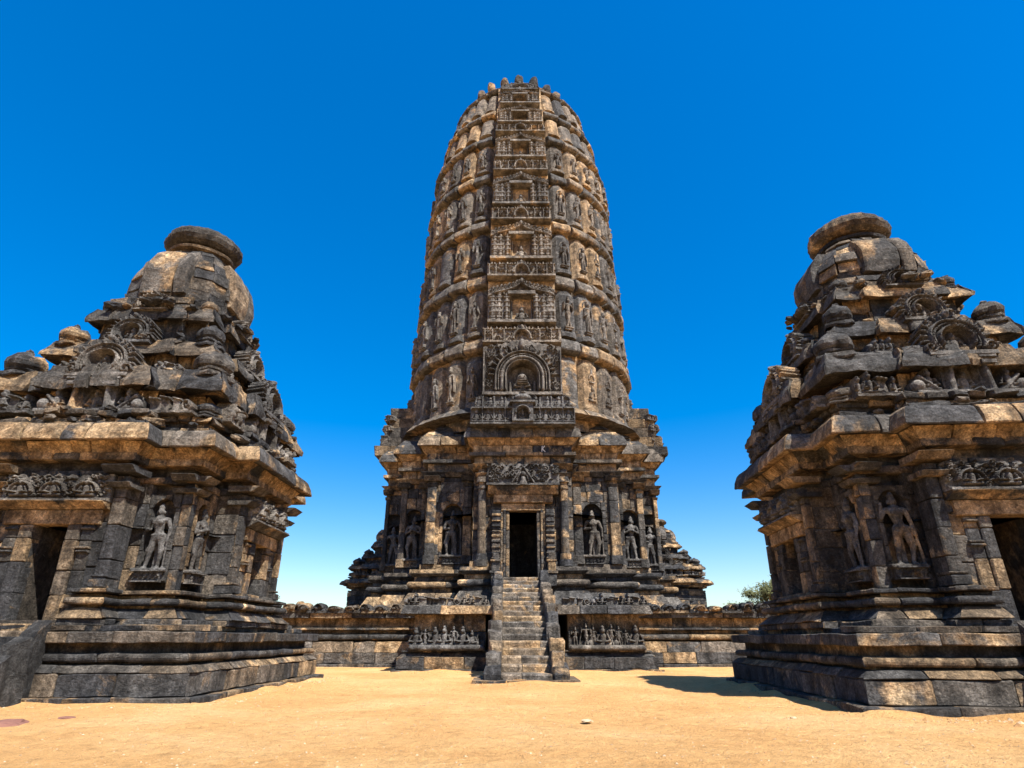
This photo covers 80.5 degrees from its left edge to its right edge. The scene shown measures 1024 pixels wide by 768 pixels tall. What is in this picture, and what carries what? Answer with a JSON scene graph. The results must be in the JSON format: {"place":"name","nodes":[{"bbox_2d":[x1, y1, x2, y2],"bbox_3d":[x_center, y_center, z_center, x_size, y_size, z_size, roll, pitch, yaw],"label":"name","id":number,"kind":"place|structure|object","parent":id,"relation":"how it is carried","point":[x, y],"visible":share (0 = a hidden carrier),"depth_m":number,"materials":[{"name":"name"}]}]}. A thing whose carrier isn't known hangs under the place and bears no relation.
{"place":"outdoors","nodes":[
{"label":"outdoors","id":0,"kind":"place"},
{"bbox_2d":[0,667,1023,767],"bbox_3d":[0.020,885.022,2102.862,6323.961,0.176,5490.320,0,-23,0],"label":"ground","id":1,"kind":"structure","parent":0,"point":[573,710],"depth_m":7.31,"materials":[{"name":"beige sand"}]},
{"bbox_2d":[0,718,28,726],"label":"red slab","id":2,"kind":"structure","parent":1,"relation":"on","point":[6,722],"depth_m":7.68,"materials":[{"name":"stone"}]},
{"bbox_2d":[58,716,74,718],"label":"red slab","id":3,"kind":"structure","parent":1,"relation":"on","point":[66,717],"depth_m":8.30,"materials":[{"name":"stone"}]},
{"bbox_2d":[0,226,323,707],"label":"temple","id":4,"kind":"structure","parent":1,"relation":"on","point":[153,486],"depth_m":12.51,"materials":[{"name":"stone"}]},
{"bbox_2d":[472,570,580,683],"bbox_3d":[0.350,7.781,20.392,2.643,3.859,11.234,0,-23,0],"label":"stairway","id":5,"kind":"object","parent":1,"relation":"on","point":[525,642],"visible":0.97,"depth_m":17.93,"materials":[{"name":"stone"}]},
{"bbox_2d":[280,593,775,671],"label":"temple platform","id":6,"kind":"structure","parent":1,"relation":"on","point":[416,632],"depth_m":22.84,"materials":[{"name":"stone"}]},
{"bbox_2d":[339,530,383,605],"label":"shrine","id":7,"kind":"object","parent":6,"relation":"on","point":[357,583],"visible":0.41,"depth_m":40.73,"materials":[{"name":"stone"}]},
{"bbox_2d":[359,74,681,608],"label":"tower temple","id":8,"kind":"structure","parent":6,"relation":"on","point":[520,438],"depth_m":30.98,"materials":[{"name":"stone"}]},
{"bbox_2d":[659,519,713,608],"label":"shrine","id":9,"kind":"object","parent":6,"relation":"on","point":[685,569],"visible":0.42,"depth_m":40.70,"materials":[{"name":"stone"}]},
{"bbox_2d":[581,719,592,722],"bbox_3d":[0.989,4.458,8.002,0.156,0.036,0.209,-11,-25,23],"label":"flat stone","id":10,"kind":"object","parent":1,"relation":"on","point":[586,720],"visible":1,"depth_m":7.95,"materials":[{"name":"beige stone"}]},
{"bbox_2d":[738,582,773,604],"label":"leafy tree","id":11,"kind":"object","parent":1,"relation":"on","point":[751,595],"visible":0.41,"depth_m":74.45,"materials":[{"name":"green plant"}]},
{"bbox_2d":[753,575,771,600],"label":"leafy tree","id":12,"kind":"object","parent":1,"relation":"on","point":[763,586],"visible":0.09,"depth_m":73.21,"materials":[{"name":"green plant"}]},
{"bbox_2d":[725,211,1023,717],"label":"temple","id":13,"kind":"structure","parent":1,"relation":"on","point":[881,477],"depth_m":11.23,"materials":[{"name":"stone"}]},
{"bbox_2d":[0,0,1023,607],"label":"sky","id":14,"kind":"structure","parent":0,"point":[314,136],"materials":[{"name":"blue"}]}
]}

